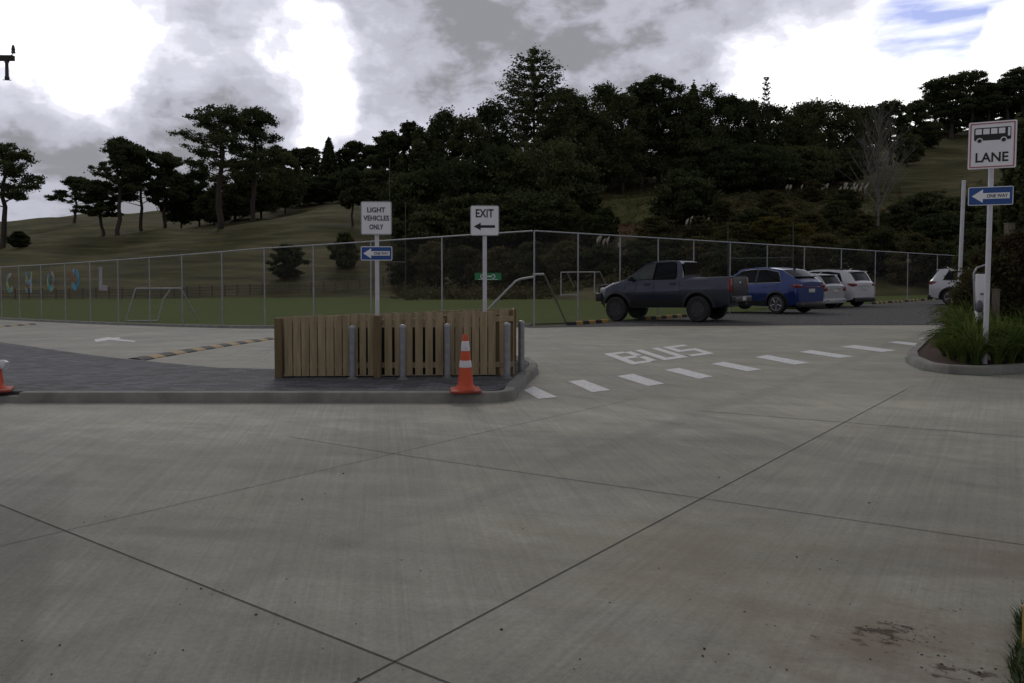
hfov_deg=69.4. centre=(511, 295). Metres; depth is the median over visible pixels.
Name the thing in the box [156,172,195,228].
bushy tree
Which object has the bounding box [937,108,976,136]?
bushy tree
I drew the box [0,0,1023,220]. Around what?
sky
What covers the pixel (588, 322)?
wheel stop
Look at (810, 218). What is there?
shrub
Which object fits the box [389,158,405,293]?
rugby posts
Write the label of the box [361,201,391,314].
road sign
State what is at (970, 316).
strap plant
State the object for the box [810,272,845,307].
hatchback car
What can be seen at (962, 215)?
white pole
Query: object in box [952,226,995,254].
shrub
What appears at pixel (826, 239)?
shrub
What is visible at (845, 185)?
pampas grass
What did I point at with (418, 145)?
bushy tree
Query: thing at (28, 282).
fence letter
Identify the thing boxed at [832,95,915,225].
bare tree
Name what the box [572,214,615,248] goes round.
shrub
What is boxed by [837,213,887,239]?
shrub
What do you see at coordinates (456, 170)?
bushy tree
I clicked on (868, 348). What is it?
road marking
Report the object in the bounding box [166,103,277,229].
pine tree
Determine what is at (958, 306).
strap plant
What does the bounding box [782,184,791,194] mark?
pampas grass
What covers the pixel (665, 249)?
shrub
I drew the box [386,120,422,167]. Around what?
pine tree
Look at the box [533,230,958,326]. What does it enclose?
chain link fence
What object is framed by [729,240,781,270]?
shrub
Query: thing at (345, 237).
shrub
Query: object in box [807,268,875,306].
white car
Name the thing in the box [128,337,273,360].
speed hump
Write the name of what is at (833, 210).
shrub
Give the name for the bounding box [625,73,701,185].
pine tree
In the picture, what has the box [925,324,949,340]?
strap plant
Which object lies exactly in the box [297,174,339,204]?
bushy tree
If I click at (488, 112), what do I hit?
bushy tree
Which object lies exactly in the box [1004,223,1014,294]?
timber post
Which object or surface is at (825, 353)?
road marking
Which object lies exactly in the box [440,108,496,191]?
bushy tree
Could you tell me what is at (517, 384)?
kerb
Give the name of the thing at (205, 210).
bushy tree
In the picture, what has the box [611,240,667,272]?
shrub
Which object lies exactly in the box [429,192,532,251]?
bushy tree
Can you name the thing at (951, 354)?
strap plant
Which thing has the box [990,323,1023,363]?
strap plant
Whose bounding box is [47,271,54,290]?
fence letter
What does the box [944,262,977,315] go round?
shrub
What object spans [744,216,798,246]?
shrub
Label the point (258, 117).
pine tree
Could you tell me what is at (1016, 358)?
strap plant
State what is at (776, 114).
bushy tree
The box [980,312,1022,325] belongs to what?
strap plant
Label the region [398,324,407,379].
bollard
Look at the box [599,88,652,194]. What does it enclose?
bushy tree
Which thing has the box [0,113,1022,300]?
hillside
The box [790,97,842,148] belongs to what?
bushy tree
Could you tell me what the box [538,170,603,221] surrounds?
bushy tree
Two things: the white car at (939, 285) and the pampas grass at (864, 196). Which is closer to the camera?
the white car at (939, 285)
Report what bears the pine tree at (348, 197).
on the hillside
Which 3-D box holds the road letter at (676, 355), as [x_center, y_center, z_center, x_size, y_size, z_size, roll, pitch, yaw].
[2.837,1.102,14.168,0.635,0.001,2.076,0,2,-8]
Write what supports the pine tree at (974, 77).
on the hillside
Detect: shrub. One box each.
[4,231,31,247]
[265,243,311,279]
[326,232,360,267]
[386,247,419,285]
[410,240,451,285]
[443,245,482,288]
[475,245,522,288]
[503,240,558,286]
[543,240,586,281]
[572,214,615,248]
[575,243,618,278]
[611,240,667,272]
[633,215,680,245]
[647,233,688,260]
[674,235,716,266]
[679,215,718,237]
[701,238,745,275]
[708,199,741,222]
[709,222,757,245]
[729,207,775,229]
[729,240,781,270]
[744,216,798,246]
[753,190,784,211]
[769,204,799,224]
[770,234,817,270]
[782,222,818,247]
[789,212,832,232]
[795,179,828,201]
[804,232,842,268]
[818,200,864,230]
[826,239,874,270]
[827,188,864,216]
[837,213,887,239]
[858,225,904,275]
[884,231,931,284]
[914,239,958,283]
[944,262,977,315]
[948,245,982,292]
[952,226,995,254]
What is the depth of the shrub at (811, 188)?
126.64 m
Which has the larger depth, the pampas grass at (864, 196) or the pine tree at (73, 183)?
the pine tree at (73, 183)
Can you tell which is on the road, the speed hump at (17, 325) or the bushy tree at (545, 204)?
the speed hump at (17, 325)
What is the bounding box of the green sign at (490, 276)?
[475,273,500,279]
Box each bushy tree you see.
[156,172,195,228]
[181,168,210,225]
[191,191,237,225]
[202,167,266,222]
[234,159,289,217]
[270,152,308,213]
[287,172,313,206]
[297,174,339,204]
[325,171,346,199]
[356,167,388,200]
[375,169,447,235]
[386,204,474,252]
[396,125,448,199]
[407,156,497,220]
[424,105,466,191]
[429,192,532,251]
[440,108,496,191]
[462,98,523,197]
[469,143,543,217]
[482,136,609,228]
[488,189,593,240]
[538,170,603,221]
[562,98,627,187]
[576,80,635,190]
[578,133,663,188]
[593,206,620,245]
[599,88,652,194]
[645,168,727,224]
[648,89,714,172]
[683,80,744,166]
[695,141,805,192]
[701,90,764,172]
[718,96,776,178]
[742,103,800,148]
[752,143,846,187]
[763,104,825,178]
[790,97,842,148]
[808,95,877,175]
[813,147,884,185]
[829,103,895,161]
[874,203,925,230]
[890,190,951,217]
[891,133,925,165]
[902,212,972,242]
[915,120,952,148]
[931,195,986,227]
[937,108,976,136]
[957,214,1012,237]
[959,106,998,128]
[972,205,999,221]
[993,104,1023,117]
[995,112,1023,238]
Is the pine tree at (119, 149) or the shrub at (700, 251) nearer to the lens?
the shrub at (700, 251)
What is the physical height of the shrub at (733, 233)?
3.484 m
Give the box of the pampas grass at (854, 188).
[851,182,861,198]
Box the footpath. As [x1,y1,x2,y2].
[0,342,527,394]
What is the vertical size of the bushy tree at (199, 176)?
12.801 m
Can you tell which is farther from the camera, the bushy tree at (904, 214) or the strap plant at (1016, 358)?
the bushy tree at (904, 214)
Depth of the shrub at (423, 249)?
83.00 m
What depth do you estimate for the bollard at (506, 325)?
10.12 m
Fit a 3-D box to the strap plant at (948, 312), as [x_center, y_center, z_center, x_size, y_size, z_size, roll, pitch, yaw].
[8.998,0.587,14.607,1.427,0.821,1.462,-1,2,-32]
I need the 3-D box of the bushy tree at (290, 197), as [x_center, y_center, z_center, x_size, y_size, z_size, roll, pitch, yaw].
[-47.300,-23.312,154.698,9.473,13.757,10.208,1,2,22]
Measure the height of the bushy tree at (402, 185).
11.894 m
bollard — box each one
[347,325,357,378]
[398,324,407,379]
[442,323,452,378]
[502,322,511,378]
[516,320,525,371]
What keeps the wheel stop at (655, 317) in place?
on the gravel
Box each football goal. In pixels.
[125,288,197,321]
[487,273,566,324]
[560,271,605,295]
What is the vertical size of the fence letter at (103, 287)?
1.060 m
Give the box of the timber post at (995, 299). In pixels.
[991,289,1000,320]
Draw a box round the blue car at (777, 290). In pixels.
[733,267,824,313]
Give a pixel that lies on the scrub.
(458, 294)
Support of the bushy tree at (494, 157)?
on the hillside
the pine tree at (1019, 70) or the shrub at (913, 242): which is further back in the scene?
the pine tree at (1019, 70)
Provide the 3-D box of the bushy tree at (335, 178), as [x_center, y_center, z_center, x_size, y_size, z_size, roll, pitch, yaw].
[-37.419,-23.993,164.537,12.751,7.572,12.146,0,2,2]
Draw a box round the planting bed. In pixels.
[917,331,1019,365]
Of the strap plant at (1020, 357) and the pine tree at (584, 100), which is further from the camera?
the pine tree at (584, 100)
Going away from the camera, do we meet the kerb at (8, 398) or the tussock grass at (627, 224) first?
the kerb at (8, 398)
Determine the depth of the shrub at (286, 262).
87.23 m
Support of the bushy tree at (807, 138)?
on the hillside
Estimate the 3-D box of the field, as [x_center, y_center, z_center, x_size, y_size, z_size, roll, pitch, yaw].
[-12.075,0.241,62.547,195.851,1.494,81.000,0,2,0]
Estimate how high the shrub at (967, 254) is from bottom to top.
2.291 m
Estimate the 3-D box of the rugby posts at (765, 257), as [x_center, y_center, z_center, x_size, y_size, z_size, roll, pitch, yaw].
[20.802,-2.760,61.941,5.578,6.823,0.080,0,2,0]
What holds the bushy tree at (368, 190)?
on the hillside
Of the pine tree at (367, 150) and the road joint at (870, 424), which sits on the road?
the road joint at (870, 424)
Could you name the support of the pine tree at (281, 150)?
on the hillside
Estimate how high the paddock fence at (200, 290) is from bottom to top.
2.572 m
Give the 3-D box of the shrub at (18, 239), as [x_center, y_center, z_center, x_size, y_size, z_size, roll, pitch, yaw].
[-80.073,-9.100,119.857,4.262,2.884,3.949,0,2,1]
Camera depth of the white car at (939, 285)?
34.07 m
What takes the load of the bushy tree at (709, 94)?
on the hillside
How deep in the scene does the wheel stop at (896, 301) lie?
40.58 m
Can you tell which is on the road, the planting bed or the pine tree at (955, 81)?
the planting bed
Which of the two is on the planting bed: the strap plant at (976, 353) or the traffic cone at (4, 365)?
the strap plant at (976, 353)
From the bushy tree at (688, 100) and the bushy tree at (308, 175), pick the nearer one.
the bushy tree at (688, 100)
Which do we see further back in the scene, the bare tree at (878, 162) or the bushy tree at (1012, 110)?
the bushy tree at (1012, 110)
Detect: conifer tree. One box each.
[317,137,341,176]
[472,43,607,178]
[673,79,707,166]
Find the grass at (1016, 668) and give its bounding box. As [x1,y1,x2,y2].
[1001,598,1023,682]
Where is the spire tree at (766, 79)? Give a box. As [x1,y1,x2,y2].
[757,77,774,148]
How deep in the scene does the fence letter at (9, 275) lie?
39.72 m
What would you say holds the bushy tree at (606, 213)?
on the hillside
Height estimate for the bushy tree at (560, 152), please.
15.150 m
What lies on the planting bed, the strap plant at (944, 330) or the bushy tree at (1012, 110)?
the strap plant at (944, 330)
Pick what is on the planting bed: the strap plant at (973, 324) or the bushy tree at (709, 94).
the strap plant at (973, 324)
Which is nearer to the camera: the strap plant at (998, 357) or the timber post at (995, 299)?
the strap plant at (998, 357)
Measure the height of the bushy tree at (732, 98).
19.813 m
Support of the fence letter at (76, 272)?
attached to the chain link fence at (313, 269)
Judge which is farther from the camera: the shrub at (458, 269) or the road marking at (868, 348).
the shrub at (458, 269)
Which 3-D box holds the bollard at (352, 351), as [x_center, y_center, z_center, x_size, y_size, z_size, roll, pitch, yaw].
[-2.183,0.767,10.115,0.150,0.729,0.150,0,2,0]
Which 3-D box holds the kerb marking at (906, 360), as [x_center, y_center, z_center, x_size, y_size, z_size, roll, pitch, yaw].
[9.321,1.163,12.415,5.590,0.001,2.439,0,2,0]
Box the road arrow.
[94,337,134,341]
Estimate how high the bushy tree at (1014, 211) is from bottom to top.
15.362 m
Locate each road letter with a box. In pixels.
[605,351,654,363]
[635,348,686,359]
[664,345,713,355]
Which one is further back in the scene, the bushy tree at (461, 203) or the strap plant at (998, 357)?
the bushy tree at (461, 203)
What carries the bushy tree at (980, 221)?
on the hillside
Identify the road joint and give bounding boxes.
[0,504,449,682]
[1,424,516,545]
[353,388,907,682]
[405,455,1023,544]
[708,411,1021,436]
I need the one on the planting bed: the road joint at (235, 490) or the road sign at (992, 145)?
the road sign at (992, 145)
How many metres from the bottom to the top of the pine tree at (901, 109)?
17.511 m
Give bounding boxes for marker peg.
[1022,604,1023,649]
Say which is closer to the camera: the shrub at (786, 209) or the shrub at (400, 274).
the shrub at (400, 274)
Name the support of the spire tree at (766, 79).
on the hillside
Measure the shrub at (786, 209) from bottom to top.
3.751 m
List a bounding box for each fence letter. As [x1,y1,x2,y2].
[6,273,12,292]
[25,272,31,292]
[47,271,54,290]
[71,268,79,290]
[99,267,107,290]
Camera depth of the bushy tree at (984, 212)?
99.59 m
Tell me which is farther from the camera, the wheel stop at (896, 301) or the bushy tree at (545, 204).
the bushy tree at (545, 204)
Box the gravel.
[527,300,947,327]
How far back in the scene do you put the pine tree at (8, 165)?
124.80 m
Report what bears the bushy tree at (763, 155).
on the hillside
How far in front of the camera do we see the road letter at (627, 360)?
13.51 m
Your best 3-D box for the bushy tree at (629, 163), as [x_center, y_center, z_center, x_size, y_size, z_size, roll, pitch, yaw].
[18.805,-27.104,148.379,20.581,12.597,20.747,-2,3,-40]
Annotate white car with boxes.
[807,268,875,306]
[927,267,957,304]
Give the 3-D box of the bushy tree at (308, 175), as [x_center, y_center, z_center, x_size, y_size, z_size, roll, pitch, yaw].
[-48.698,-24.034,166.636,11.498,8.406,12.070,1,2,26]
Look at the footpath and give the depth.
10.13 m
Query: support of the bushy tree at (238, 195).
on the hillside
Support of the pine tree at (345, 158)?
on the hillside
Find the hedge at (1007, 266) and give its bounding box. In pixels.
[959,225,1023,320]
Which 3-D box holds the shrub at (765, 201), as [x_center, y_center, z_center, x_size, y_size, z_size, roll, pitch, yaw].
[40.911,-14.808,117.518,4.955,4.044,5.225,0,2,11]
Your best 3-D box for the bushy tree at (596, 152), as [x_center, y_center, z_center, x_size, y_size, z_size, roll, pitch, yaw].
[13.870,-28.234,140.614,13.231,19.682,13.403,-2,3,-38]
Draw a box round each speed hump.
[0,323,36,326]
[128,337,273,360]
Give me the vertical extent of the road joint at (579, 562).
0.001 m
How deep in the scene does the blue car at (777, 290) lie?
27.89 m
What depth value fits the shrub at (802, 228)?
87.09 m
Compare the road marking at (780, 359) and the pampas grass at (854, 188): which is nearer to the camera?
the road marking at (780, 359)
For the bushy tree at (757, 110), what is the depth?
148.15 m
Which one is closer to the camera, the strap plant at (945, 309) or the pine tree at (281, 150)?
the strap plant at (945, 309)
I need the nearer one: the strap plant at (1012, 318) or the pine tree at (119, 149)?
the strap plant at (1012, 318)
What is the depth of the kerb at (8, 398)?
8.92 m
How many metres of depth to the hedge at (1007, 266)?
14.89 m
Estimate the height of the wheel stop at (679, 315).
0.110 m
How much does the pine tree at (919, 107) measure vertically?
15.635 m
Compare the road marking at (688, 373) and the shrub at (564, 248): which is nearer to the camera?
the road marking at (688, 373)
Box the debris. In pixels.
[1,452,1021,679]
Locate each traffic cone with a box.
[0,360,13,392]
[450,334,481,393]
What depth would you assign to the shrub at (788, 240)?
72.82 m
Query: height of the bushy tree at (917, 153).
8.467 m
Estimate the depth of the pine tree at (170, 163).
140.23 m
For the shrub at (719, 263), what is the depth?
73.34 m
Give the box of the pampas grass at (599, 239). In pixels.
[596,235,605,244]
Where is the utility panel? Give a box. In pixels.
[973,264,984,322]
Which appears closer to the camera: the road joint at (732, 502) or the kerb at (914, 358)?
the road joint at (732, 502)
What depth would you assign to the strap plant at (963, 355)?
11.82 m
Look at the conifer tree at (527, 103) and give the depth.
130.41 m
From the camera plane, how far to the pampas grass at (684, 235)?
95.38 m
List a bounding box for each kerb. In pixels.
[0,317,531,328]
[0,395,17,402]
[18,357,537,402]
[907,326,1023,374]
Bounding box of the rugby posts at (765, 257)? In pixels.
[728,222,793,276]
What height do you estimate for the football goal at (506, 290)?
1.664 m
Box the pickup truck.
[596,260,751,321]
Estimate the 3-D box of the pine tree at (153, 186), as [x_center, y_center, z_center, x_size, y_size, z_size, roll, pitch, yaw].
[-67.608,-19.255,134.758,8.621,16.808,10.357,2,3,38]
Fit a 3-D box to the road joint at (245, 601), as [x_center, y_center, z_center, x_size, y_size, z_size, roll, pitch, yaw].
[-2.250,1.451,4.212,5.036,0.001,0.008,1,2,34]
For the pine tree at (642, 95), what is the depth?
145.43 m
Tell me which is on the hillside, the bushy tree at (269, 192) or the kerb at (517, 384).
the bushy tree at (269, 192)
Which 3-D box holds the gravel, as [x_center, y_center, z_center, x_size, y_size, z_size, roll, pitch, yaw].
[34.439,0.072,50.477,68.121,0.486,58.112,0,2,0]
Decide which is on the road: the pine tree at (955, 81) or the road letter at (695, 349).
the road letter at (695, 349)
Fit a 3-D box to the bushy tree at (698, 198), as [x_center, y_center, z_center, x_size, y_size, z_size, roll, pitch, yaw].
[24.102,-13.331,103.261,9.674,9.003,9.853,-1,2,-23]
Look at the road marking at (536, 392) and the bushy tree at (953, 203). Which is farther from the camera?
the bushy tree at (953, 203)
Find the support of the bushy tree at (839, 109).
on the hillside
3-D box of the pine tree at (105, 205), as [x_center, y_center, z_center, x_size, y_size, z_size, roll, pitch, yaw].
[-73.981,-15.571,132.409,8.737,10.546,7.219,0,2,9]
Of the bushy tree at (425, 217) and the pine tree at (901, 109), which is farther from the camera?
the pine tree at (901, 109)
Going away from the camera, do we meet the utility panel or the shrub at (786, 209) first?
the utility panel
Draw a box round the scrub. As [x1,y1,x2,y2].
[390,180,1001,299]
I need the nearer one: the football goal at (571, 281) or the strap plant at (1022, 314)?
the strap plant at (1022, 314)
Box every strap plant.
[918,300,952,317]
[918,319,965,357]
[920,330,962,359]
[921,306,1008,329]
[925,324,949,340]
[928,306,968,328]
[928,311,1022,360]
[928,318,1001,341]
[928,338,946,355]
[929,294,974,317]
[929,329,1003,363]
[930,306,996,329]
[932,295,973,314]
[941,327,1011,364]
[960,305,1023,327]
[970,313,1023,342]
[972,331,1023,364]
[978,318,1023,360]
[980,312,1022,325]
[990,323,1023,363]
[1001,308,1023,326]
[1014,328,1023,362]
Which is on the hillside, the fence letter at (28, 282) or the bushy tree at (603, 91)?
the bushy tree at (603, 91)
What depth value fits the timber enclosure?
10.26 m
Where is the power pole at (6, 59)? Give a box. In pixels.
[0,45,15,80]
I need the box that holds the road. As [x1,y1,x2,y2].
[0,299,1023,682]
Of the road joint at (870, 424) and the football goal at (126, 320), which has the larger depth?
the football goal at (126, 320)
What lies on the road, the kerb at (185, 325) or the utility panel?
the kerb at (185, 325)
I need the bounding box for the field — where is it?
[0,295,935,325]
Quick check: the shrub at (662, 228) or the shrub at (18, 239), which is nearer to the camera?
the shrub at (662, 228)
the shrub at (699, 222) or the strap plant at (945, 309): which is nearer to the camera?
the strap plant at (945, 309)
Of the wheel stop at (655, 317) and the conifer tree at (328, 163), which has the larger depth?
the conifer tree at (328, 163)
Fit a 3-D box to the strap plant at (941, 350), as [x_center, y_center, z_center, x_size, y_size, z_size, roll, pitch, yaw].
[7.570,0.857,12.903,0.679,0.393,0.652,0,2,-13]
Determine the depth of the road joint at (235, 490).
5.29 m
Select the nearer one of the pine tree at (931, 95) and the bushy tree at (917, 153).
the bushy tree at (917, 153)
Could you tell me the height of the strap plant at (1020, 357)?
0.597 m
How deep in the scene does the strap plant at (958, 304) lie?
16.27 m
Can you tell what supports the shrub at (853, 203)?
on the hillside
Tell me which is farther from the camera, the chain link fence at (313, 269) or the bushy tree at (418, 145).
the bushy tree at (418, 145)
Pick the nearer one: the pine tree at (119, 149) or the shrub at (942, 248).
the shrub at (942, 248)
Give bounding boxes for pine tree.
[0,142,47,248]
[44,175,94,223]
[69,179,123,235]
[83,136,150,235]
[109,145,172,231]
[144,151,189,227]
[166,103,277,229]
[228,106,285,222]
[267,144,287,167]
[286,147,307,171]
[298,146,321,175]
[335,148,357,170]
[335,167,369,225]
[338,140,367,170]
[357,144,383,169]
[362,129,409,215]
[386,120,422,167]
[530,86,599,159]
[621,80,665,188]
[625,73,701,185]
[851,105,897,153]
[872,98,912,165]
[898,98,939,136]
[914,78,957,120]
[925,74,976,139]
[946,69,1003,125]
[968,81,1012,121]
[993,74,1023,119]
[999,65,1023,117]
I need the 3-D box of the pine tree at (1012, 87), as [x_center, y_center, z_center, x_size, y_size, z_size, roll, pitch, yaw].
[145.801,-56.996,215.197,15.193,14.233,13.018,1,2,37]
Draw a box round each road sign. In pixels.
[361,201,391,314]
[470,205,498,310]
[968,120,1016,363]
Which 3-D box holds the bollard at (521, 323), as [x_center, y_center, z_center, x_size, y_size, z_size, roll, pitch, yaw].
[0.137,0.732,10.867,0.150,0.747,0.150,0,2,0]
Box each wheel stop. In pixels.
[567,319,607,324]
[637,315,671,319]
[671,314,687,317]
[872,301,886,303]
[888,300,902,302]
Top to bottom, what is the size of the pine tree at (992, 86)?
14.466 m
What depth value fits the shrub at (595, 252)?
75.21 m
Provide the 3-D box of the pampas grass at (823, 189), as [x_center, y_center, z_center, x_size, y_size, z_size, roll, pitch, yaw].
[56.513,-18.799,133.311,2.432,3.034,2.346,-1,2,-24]
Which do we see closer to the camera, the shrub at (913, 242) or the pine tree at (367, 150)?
the shrub at (913, 242)
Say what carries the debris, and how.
on the road
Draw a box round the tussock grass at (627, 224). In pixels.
[600,183,903,263]
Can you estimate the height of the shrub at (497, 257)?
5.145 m
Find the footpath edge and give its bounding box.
[2,342,263,368]
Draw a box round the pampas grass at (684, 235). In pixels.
[677,216,692,238]
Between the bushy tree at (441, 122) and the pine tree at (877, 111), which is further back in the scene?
the pine tree at (877, 111)
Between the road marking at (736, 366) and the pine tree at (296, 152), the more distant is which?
the pine tree at (296, 152)
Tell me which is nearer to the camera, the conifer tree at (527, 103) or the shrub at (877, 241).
the shrub at (877, 241)
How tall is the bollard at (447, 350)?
0.753 m
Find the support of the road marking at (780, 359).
on the road
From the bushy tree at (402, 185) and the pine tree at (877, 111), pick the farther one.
the pine tree at (877, 111)
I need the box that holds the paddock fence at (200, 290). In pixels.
[0,276,394,298]
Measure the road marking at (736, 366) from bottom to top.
0.001 m
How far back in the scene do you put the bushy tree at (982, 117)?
219.52 m
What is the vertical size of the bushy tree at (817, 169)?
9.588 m
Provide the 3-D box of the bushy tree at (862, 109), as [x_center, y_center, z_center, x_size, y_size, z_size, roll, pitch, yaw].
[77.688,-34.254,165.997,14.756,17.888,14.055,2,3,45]
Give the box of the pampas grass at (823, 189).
[821,183,828,199]
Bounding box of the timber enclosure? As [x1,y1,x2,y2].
[274,308,515,377]
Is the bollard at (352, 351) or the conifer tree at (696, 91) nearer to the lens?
the bollard at (352, 351)
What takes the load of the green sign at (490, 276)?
attached to the chain link fence at (313, 269)
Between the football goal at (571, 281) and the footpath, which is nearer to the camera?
the footpath
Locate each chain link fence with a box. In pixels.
[0,230,532,324]
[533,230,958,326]
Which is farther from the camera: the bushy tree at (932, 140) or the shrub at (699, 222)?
the bushy tree at (932, 140)
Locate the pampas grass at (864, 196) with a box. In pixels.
[858,182,868,198]
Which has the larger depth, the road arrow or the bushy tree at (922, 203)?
the bushy tree at (922, 203)
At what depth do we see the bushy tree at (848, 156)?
147.34 m
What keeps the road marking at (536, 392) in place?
on the road
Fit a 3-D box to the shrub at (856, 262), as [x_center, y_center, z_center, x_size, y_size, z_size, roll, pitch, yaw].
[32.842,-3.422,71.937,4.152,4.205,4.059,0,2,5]
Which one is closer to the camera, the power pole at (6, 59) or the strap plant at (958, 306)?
the strap plant at (958, 306)
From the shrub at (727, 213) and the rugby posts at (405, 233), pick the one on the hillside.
the shrub at (727, 213)
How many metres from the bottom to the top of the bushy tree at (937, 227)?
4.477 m
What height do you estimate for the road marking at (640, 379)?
0.001 m
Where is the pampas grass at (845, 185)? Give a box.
[839,182,847,194]
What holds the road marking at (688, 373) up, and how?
on the road
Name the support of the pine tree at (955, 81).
on the hillside
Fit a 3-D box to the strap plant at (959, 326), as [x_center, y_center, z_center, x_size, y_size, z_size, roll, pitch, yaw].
[7.583,0.714,12.319,1.215,0.724,1.119,-1,2,-28]
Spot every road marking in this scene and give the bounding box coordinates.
[525,386,555,398]
[569,380,608,391]
[618,374,663,385]
[667,368,712,378]
[712,362,759,370]
[758,355,807,364]
[801,350,851,357]
[841,345,893,351]
[891,341,916,345]
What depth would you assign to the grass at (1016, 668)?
2.96 m
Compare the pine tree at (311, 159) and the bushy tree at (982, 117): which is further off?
the bushy tree at (982, 117)
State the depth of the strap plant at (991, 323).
12.07 m
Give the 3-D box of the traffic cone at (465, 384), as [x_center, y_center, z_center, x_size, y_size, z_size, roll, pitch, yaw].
[-0.568,0.818,9.032,0.370,0.698,0.370,0,2,-7]
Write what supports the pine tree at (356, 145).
on the hillside
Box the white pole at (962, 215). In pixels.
[958,180,965,281]
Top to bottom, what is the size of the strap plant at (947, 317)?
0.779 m
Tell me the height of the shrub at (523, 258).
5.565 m
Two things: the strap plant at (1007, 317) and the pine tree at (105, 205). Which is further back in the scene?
the pine tree at (105, 205)
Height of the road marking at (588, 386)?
0.001 m
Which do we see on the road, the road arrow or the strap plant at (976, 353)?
the road arrow
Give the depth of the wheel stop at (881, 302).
39.04 m
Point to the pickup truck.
(677, 284)
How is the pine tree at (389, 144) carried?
on the hillside
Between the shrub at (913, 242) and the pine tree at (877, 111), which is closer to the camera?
the shrub at (913, 242)
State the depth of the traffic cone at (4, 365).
9.02 m
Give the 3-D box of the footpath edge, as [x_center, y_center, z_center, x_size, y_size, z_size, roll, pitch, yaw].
[-9.721,1.036,14.986,14.502,0.143,0.710,1,2,35]
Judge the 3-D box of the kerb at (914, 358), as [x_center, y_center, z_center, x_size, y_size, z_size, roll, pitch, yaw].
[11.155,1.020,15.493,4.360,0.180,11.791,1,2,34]
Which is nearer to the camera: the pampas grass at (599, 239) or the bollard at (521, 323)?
the bollard at (521, 323)
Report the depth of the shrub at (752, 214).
98.68 m
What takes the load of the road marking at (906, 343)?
on the road

